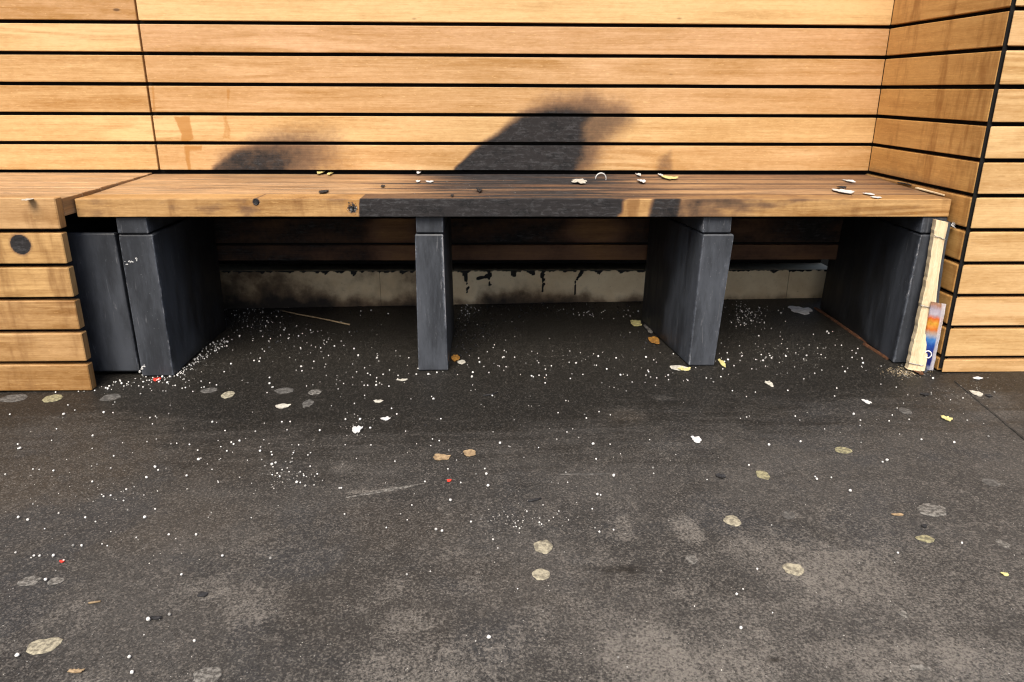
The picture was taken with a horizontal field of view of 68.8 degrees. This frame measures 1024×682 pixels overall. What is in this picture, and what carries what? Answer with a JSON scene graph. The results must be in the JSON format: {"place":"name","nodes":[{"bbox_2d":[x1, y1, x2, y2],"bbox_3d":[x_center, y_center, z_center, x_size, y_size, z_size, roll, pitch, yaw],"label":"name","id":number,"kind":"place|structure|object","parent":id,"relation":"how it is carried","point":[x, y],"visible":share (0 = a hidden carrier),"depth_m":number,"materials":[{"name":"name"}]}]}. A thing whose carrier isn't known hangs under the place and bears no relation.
{"place":"outdoors","nodes":[
{"label":"outdoors","id":0,"kind":"place"},
{"bbox_2d":[0,298,1023,681],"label":"pavement","id":1,"kind":"structure","parent":0,"point":[264,618],"depth_m":1.45,"materials":[{"name":"grey asphalt"}]},
{"bbox_2d":[0,394,27,401],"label":"gum spot","id":2,"kind":"object","parent":1,"relation":"on","point":[13,398],"visible":1,"depth_m":2.01,"materials":[{"name":"grey rubber"}]},
{"bbox_2d":[17,575,41,585],"bbox_3d":[-0.811,0.403,1.257,0.036,0.002,0.029,0,19,-2],"label":"gum spot","id":3,"kind":"object","parent":1,"relation":"on","point":[30,580],"visible":1,"depth_m":1.25,"materials":[{"name":"grey rubber"}]},
{"bbox_2d":[26,637,63,654],"bbox_3d":[-0.694,0.452,1.108,0.048,0.002,0.035,-4,19,-12],"label":"gum spot","id":4,"kind":"object","parent":1,"relation":"on","point":[40,646],"visible":1,"depth_m":1.11,"materials":[{"name":"beige rubber"}]},
{"bbox_2d":[42,394,62,402],"bbox_3d":[-1.235,0.153,2.010,0.050,0.002,0.055,-7,20,-21],"label":"gum spot","id":5,"kind":"object","parent":1,"relation":"on","point":[53,398],"visible":1,"depth_m":2.00,"materials":[{"name":"beige rubber"}]},
{"bbox_2d":[47,576,64,584],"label":"gum spot","id":6,"kind":"object","parent":1,"relation":"on","point":[56,580],"visible":1,"depth_m":1.25,"materials":[{"name":"grey rubber"}]},
{"bbox_2d":[67,668,84,672],"bbox_3d":[-0.616,0.465,1.056,0.023,0.004,0.008,0,19,-2],"label":"dry leaf","id":7,"kind":"object","parent":1,"relation":"on","point":[78,670],"visible":1,"depth_m":1.05,"materials":[{"name":"plant"}]},
{"bbox_2d":[0,173,151,390],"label":"slatted bench","id":8,"kind":"object","parent":1,"relation":"on","point":[44,344],"visible":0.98,"depth_m":1.99,"materials":[{"name":"brown wood"}]},
{"bbox_2d":[100,393,120,400],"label":"gum spot","id":9,"kind":"object","parent":1,"relation":"on","point":[108,397],"visible":1,"depth_m":2.01,"materials":[{"name":"grey rubber"}]},
{"bbox_2d":[150,616,161,619],"bbox_3d":[-0.554,0.430,1.162,0.020,0.002,0.009,0,19,-2],"label":"charcoal lump","id":10,"kind":"object","parent":1,"relation":"on","point":[155,617],"visible":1,"depth_m":1.16,"materials":[{"name":"black"}]},
{"bbox_2d":[197,591,207,596],"bbox_3d":[-0.502,0.411,1.215,0.016,0.002,0.014,0,19,-2],"label":"charcoal lump","id":11,"kind":"object","parent":1,"relation":"on","point":[202,594],"visible":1,"depth_m":1.21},
{"bbox_2d":[193,666,222,681],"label":"gum spot","id":12,"kind":"object","parent":1,"relation":"on","point":[209,674],"visible":1,"depth_m":1.05,"materials":[{"name":"grey rubber"}]},
{"bbox_2d":[200,388,216,392],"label":"gum spot","id":13,"kind":"object","parent":1,"relation":"on","point":[208,390],"visible":1,"depth_m":2.05,"materials":[{"name":"grey rubber"}]},
{"bbox_2d":[221,391,234,397],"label":"gum spot","id":14,"kind":"object","parent":1,"relation":"on","point":[228,394],"visible":1,"depth_m":2.02,"materials":[{"name":"beige rubber"}]},
{"bbox_2d":[275,403,290,408],"bbox_3d":[-0.594,0.167,1.938,0.032,0.003,0.035,15,24,38],"label":"paper scrap","id":15,"kind":"object","parent":1,"relation":"on","point":[281,406],"visible":1,"depth_m":1.94,"materials":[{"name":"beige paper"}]},
{"bbox_2d":[274,387,293,393],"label":"gum spot","id":16,"kind":"object","parent":1,"relation":"on","point":[283,390],"visible":1,"depth_m":2.04,"materials":[{"name":"grey rubber"}]},
{"bbox_2d":[302,399,313,407],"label":"gum spot","id":17,"kind":"object","parent":1,"relation":"on","point":[308,403],"visible":1,"depth_m":1.95,"materials":[{"name":"grey rubber"}]},
{"bbox_2d":[280,310,349,324],"bbox_3d":[-0.711,-0.085,2.683,0.360,0.013,0.009,12,22,31],"label":"stick","id":18,"kind":"object","parent":1,"relation":"on","point":[315,317],"visible":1,"depth_m":2.67,"materials":[{"name":"wood"}]},
{"bbox_2d":[308,389,321,394],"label":"gum spot","id":19,"kind":"object","parent":1,"relation":"on","point":[314,391],"visible":1,"depth_m":2.02,"materials":[{"name":"grey rubber"}]},
{"bbox_2d":[352,425,362,432],"bbox_3d":[-0.371,0.210,1.794,0.025,0.007,0.038,0,19,-2],"label":"paper scrap","id":20,"kind":"object","parent":1,"relation":"on","point":[358,428],"visible":1,"depth_m":1.79,"materials":[{"name":"white paper"}]},
{"bbox_2d":[346,483,424,497],"bbox_3d":[-0.257,0.305,1.527,0.170,0.003,0.011,-6,20,-18],"label":"scuff mark","id":21,"kind":"object","parent":1,"relation":"on","point":[384,490],"visible":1,"depth_m":1.52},
{"bbox_2d":[433,454,450,459],"bbox_3d":[-0.156,0.257,1.658,0.039,0.003,0.029,0,19,-2],"label":"dry leaf","id":22,"kind":"object","parent":1,"relation":"on","point":[441,457],"visible":1,"depth_m":1.65,"materials":[{"name":"beige plant"}]},
{"bbox_2d":[0,0,895,263],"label":"slatted wall","id":23,"kind":"structure","parent":1,"relation":"on","point":[777,87],"depth_m":2.39,"materials":[{"name":"brown wood"}]},
{"bbox_2d":[451,354,459,361],"bbox_3d":[-0.171,0.050,2.262,0.027,0.006,0.059,0,19,-2],"label":"wood chip","id":24,"kind":"object","parent":1,"relation":"on","point":[454,358],"visible":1,"depth_m":2.26,"materials":[{"name":"orange wood"}]},
{"bbox_2d":[463,449,475,456],"bbox_3d":[-0.096,0.250,1.675,0.028,0.003,0.034,0,19,-2],"label":"dry leaf","id":25,"kind":"object","parent":1,"relation":"on","point":[470,452],"visible":1,"depth_m":1.68,"materials":[{"name":"beige plant"}]},
{"bbox_2d":[4,301,983,657],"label":"loose beads","id":26,"kind":"object","parent":1,"relation":"on","point":[396,413],"visible":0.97,"depth_m":2.03},
{"bbox_2d":[65,174,951,375],"bbox_3d":[-0.030,-0.236,2.349,2.498,0.522,0.587,0,19,-2],"label":"burnt bench","id":27,"kind":"object","parent":1,"relation":"on","point":[150,296],"visible":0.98,"depth_m":2.13,"materials":[{"name":"brown wood"}]},
{"bbox_2d":[571,179,586,183],"bbox_3d":[0.205,-0.493,2.301,0.049,0.005,0.117,0,19,-2],"label":"foam scrap","id":28,"kind":"object","parent":27,"relation":"on","point":[581,181],"visible":1,"depth_m":2.28,"materials":[{"name":"white plastic"}]},
{"bbox_2d":[661,175,677,178],"bbox_3d":[0.498,-0.524,2.384,0.048,0.006,0.093,-5,19,-16],"label":"plastic scrap","id":29,"kind":"object","parent":27,"relation":"on","point":[668,177],"visible":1,"depth_m":2.37,"materials":[{"name":"yellow plastic"}]},
{"bbox_2d":[832,189,854,193],"bbox_3d":[0.950,-0.431,2.145,0.051,0.004,0.097,0,19,-2],"label":"bird dropping","id":30,"kind":"object","parent":27,"relation":"on","point":[845,191],"visible":1,"depth_m":2.14,"materials":[{"name":"white"}]},
{"bbox_2d":[915,187,944,195],"bbox_3d":[1.202,-0.429,2.145,0.010,0.007,0.138,-1,19,-4],"label":"wood sliver","id":31,"kind":"object","parent":27,"relation":"on","point":[918,188],"visible":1,"depth_m":2.15,"materials":[{"name":"beige wood"}]},
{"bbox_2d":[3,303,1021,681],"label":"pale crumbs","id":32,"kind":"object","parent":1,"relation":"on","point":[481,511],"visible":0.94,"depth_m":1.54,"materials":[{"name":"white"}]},
{"bbox_2d":[129,299,913,680],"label":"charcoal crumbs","id":33,"kind":"object","parent":1,"relation":"on","point":[475,345],"visible":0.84,"depth_m":2.58,"materials":[{"name":"black"}]},
{"bbox_2d":[219,263,826,308],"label":"masonry plinth","id":34,"kind":"structure","parent":1,"relation":"on","point":[288,285],"depth_m":2.82,"materials":[{"name":"beige concrete"}]},
{"bbox_2d":[528,497,540,501],"bbox_3d":[0.045,0.315,1.481,0.028,0.004,0.005,-7,20,-22],"label":"stick","id":35,"kind":"object","parent":1,"relation":"on","point":[532,500],"visible":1,"depth_m":1.48,"materials":[{"name":"black wood"}]},
{"bbox_2d":[532,568,549,579],"bbox_3d":[0.049,0.392,1.256,0.032,0.002,0.032,0,19,-2],"label":"gum spot","id":36,"kind":"object","parent":1,"relation":"on","point":[541,574],"visible":1,"depth_m":1.25,"materials":[{"name":"beige rubber"}]},
{"bbox_2d":[534,540,552,553],"bbox_3d":[0.056,0.366,1.332,0.035,0.002,0.044,0,19,-2],"label":"gum spot","id":37,"kind":"object","parent":1,"relation":"on","point":[544,546],"visible":1,"depth_m":1.33,"materials":[{"name":"beige rubber"}]},
{"bbox_2d":[561,473,608,474],"bbox_3d":[0.159,0.281,1.581,0.128,0.003,0.008,0,19,-2],"label":"scuff mark","id":38,"kind":"object","parent":1,"relation":"on","point":[586,474],"visible":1,"depth_m":1.58,"materials":[{"name":"grey"}]},
{"bbox_2d":[630,320,641,325],"bbox_3d":[0.427,-0.063,2.577,0.038,0.005,0.070,0,19,-2],"label":"leaf","id":39,"kind":"object","parent":1,"relation":"on","point":[635,322],"visible":1,"depth_m":2.58,"materials":[{"name":"yellow plant"}]},
{"bbox_2d":[643,324,652,332],"bbox_3d":[0.458,-0.045,2.519,0.021,0.007,0.106,0,19,-2],"label":"ash lump","id":40,"kind":"object","parent":1,"relation":"on","point":[649,330],"visible":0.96,"depth_m":2.50,"materials":[{"name":"grey"}]},
{"bbox_2d":[648,336,658,343],"bbox_3d":[0.457,-0.003,2.398,0.035,0.005,0.074,0,19,-2],"label":"leaf scrap","id":41,"kind":"object","parent":1,"relation":"on","point":[654,339],"visible":1,"depth_m":2.40,"materials":[{"name":"orange plant"}]},
{"bbox_2d":[670,365,687,370],"bbox_3d":[0.486,0.078,2.163,0.056,0.004,0.043,0,19,-2],"label":"paper scrap","id":42,"kind":"object","parent":1,"relation":"on","point":[675,367],"visible":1,"depth_m":2.17,"materials":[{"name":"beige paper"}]},
{"bbox_2d":[678,367,690,370],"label":"plastic scrap","id":43,"kind":"object","parent":42,"relation":"on","point":[685,369],"visible":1,"depth_m":2.15,"materials":[{"name":"yellow plastic"}]},
{"bbox_2d":[685,554,697,563],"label":"gum spot","id":44,"kind":"object","parent":1,"relation":"on","point":[691,559],"visible":1,"depth_m":1.29,"materials":[{"name":"grey rubber"}]},
{"bbox_2d":[691,436,701,442],"bbox_3d":[0.426,0.227,1.724,0.021,0.004,0.033,0,19,-2],"label":"paper scrap","id":45,"kind":"object","parent":1,"relation":"on","point":[697,439],"visible":1,"depth_m":1.72,"materials":[{"name":"white paper"}]},
{"bbox_2d":[715,473,725,477],"bbox_3d":[0.436,0.281,1.563,0.022,0.004,0.020,0,19,-2],"label":"charcoal lump","id":46,"kind":"object","parent":1,"relation":"on","point":[719,475],"visible":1,"depth_m":1.56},
{"bbox_2d":[718,359,725,366],"bbox_3d":[0.617,0.063,2.197,0.015,0.005,0.069,2,19,4],"label":"foam crumb","id":47,"kind":"object","parent":1,"relation":"on","point":[722,362],"visible":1,"depth_m":2.19,"materials":[{"name":"yellow plastic"}]},
{"bbox_2d":[723,515,740,525],"bbox_3d":[0.415,0.337,1.405,0.034,0.002,0.036,12,22,32],"label":"gum spot","id":48,"kind":"object","parent":1,"relation":"on","point":[733,520],"visible":1,"depth_m":1.40,"materials":[{"name":"beige rubber"}]},
{"bbox_2d":[756,470,769,479],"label":"gum spot","id":49,"kind":"object","parent":1,"relation":"on","point":[762,474],"visible":1,"depth_m":1.57,"materials":[{"name":"beige rubber"}]},
{"bbox_2d":[781,511,794,518],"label":"gum spot","id":50,"kind":"object","parent":1,"relation":"on","point":[787,514],"visible":1,"depth_m":1.42,"materials":[{"name":"grey rubber"}]},
{"bbox_2d":[782,563,803,575],"bbox_3d":[0.476,0.385,1.262,0.036,0.002,0.036,0,19,-2],"label":"gum spot","id":51,"kind":"object","parent":1,"relation":"on","point":[794,569],"visible":1,"depth_m":1.26,"materials":[{"name":"beige rubber"}]},
{"bbox_2d":[788,306,812,314],"bbox_3d":[1.048,-0.112,2.706,0.080,0.003,0.113,0,19,-2],"label":"paper scrap","id":52,"kind":"object","parent":1,"relation":"on","point":[801,310],"visible":1,"depth_m":2.71,"materials":[{"name":"grey paper"}]},
{"bbox_2d":[814,307,870,345],"bbox_3d":[1.113,-0.054,2.530,0.012,0.006,0.421,0,19,-2],"label":"wood splinter","id":53,"kind":"object","parent":1,"relation":"on","point":[838,323],"visible":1,"depth_m":2.53,"materials":[{"name":"brown wood"}]},
{"bbox_2d":[835,447,851,453],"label":"gum spot","id":54,"kind":"object","parent":1,"relation":"on","point":[844,450],"visible":1,"depth_m":1.67,"materials":[{"name":"beige rubber"}]},
{"bbox_2d":[863,343,888,359],"bbox_3d":[1.109,0.030,2.281,0.009,0.006,0.141,-1,19,-3],"label":"wood splinter","id":55,"kind":"object","parent":1,"relation":"on","point":[875,350],"visible":1,"depth_m":2.28,"materials":[{"name":"brown wood"}]},
{"bbox_2d":[891,513,903,515],"bbox_3d":[0.730,0.328,1.417,0.022,0.002,0.009,0,19,-2],"label":"wood chip","id":56,"kind":"object","parent":1,"relation":"on","point":[898,514],"visible":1,"depth_m":1.42,"materials":[{"name":"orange wood"}]},
{"bbox_2d":[898,610,907,617],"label":"gum spot","id":57,"kind":"object","parent":1,"relation":"on","point":[903,613],"visible":1,"depth_m":1.15,"materials":[{"name":"grey rubber"}]},
{"bbox_2d":[898,408,911,413],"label":"gum spot","id":58,"kind":"object","parent":1,"relation":"on","point":[905,411],"visible":1,"depth_m":1.86,"materials":[{"name":"grey rubber"}]},
{"bbox_2d":[882,368,930,377],"bbox_3d":[1.118,0.085,2.126,0.162,0.006,0.130,-17,25,-41],"label":"sawdust","id":59,"kind":"object","parent":1,"relation":"on","point":[904,372],"visible":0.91,"depth_m":2.11},
{"bbox_2d":[909,663,930,670],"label":"gum spot","id":60,"kind":"object","parent":1,"relation":"on","point":[917,667],"visible":1,"depth_m":1.04,"materials":[{"name":"grey rubber"}]},
{"bbox_2d":[915,535,934,542],"bbox_3d":[0.742,0.355,1.341,0.033,0.002,0.025,0,19,-2],"label":"leaf","id":61,"kind":"object","parent":1,"relation":"on","point":[926,538],"visible":1,"depth_m":1.34,"materials":[{"name":"yellow plant"}]},
{"bbox_2d":[905,219,954,372],"bbox_3d":[1.166,-0.125,2.085,0.060,0.424,0.095,11,22,30],"label":"split batten","id":62,"kind":"object","parent":1,"relation":"on","point":[916,359],"visible":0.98,"depth_m":2.07,"materials":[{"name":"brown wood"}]},
{"bbox_2d":[916,503,946,516],"bbox_3d":[0.804,0.323,1.433,0.051,0.002,0.051,12,22,30],"label":"gum spot","id":63,"kind":"object","parent":1,"relation":"on","point":[929,509],"visible":1,"depth_m":1.43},
{"bbox_2d":[925,302,945,369],"bbox_3d":[1.178,-0.013,2.088,0.047,0.198,0.022,0,19,-2],"label":"plastic wrapper","id":64,"kind":"object","parent":1,"relation":"on","point":[936,314],"visible":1,"depth_m":2.08,"materials":[{"name":"multicoloured plastic"}]},
{"bbox_2d":[865,0,1023,371],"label":"slatted wall","id":65,"kind":"structure","parent":1,"relation":"on","point":[950,123],"depth_m":2.04,"materials":[{"name":"brown wood"}]},
{"bbox_2d":[941,415,952,420],"bbox_3d":[1.055,0.186,1.818,0.020,0.005,0.030,-10,21,-29],"label":"foam crumb","id":66,"kind":"object","parent":1,"relation":"on","point":[948,418],"visible":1,"depth_m":1.81,"materials":[{"name":"yellow plastic"}]},
{"bbox_2d":[969,390,982,396],"bbox_3d":[1.220,0.137,1.962,0.027,0.004,0.042,0,19,-2],"label":"foam crumb","id":67,"kind":"object","parent":1,"relation":"on","point":[978,393],"visible":1,"depth_m":1.96,"materials":[{"name":"white plastic"}]},
{"bbox_2d":[954,381,1023,439],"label":"expansion joint","id":68,"kind":"object","parent":1,"relation":"on","point":[999,418],"visible":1,"depth_m":1.84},
{"bbox_2d":[981,477,1000,485],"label":"gum spot","id":69,"kind":"object","parent":1,"relation":"on","point":[990,481],"visible":1,"depth_m":1.53,"materials":[{"name":"grey rubber"}]},
{"bbox_2d":[995,539,1009,547],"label":"gum spot","id":70,"kind":"object","parent":1,"relation":"on","point":[1002,543],"visible":1,"depth_m":1.32,"materials":[{"name":"grey rubber"}]}
]}

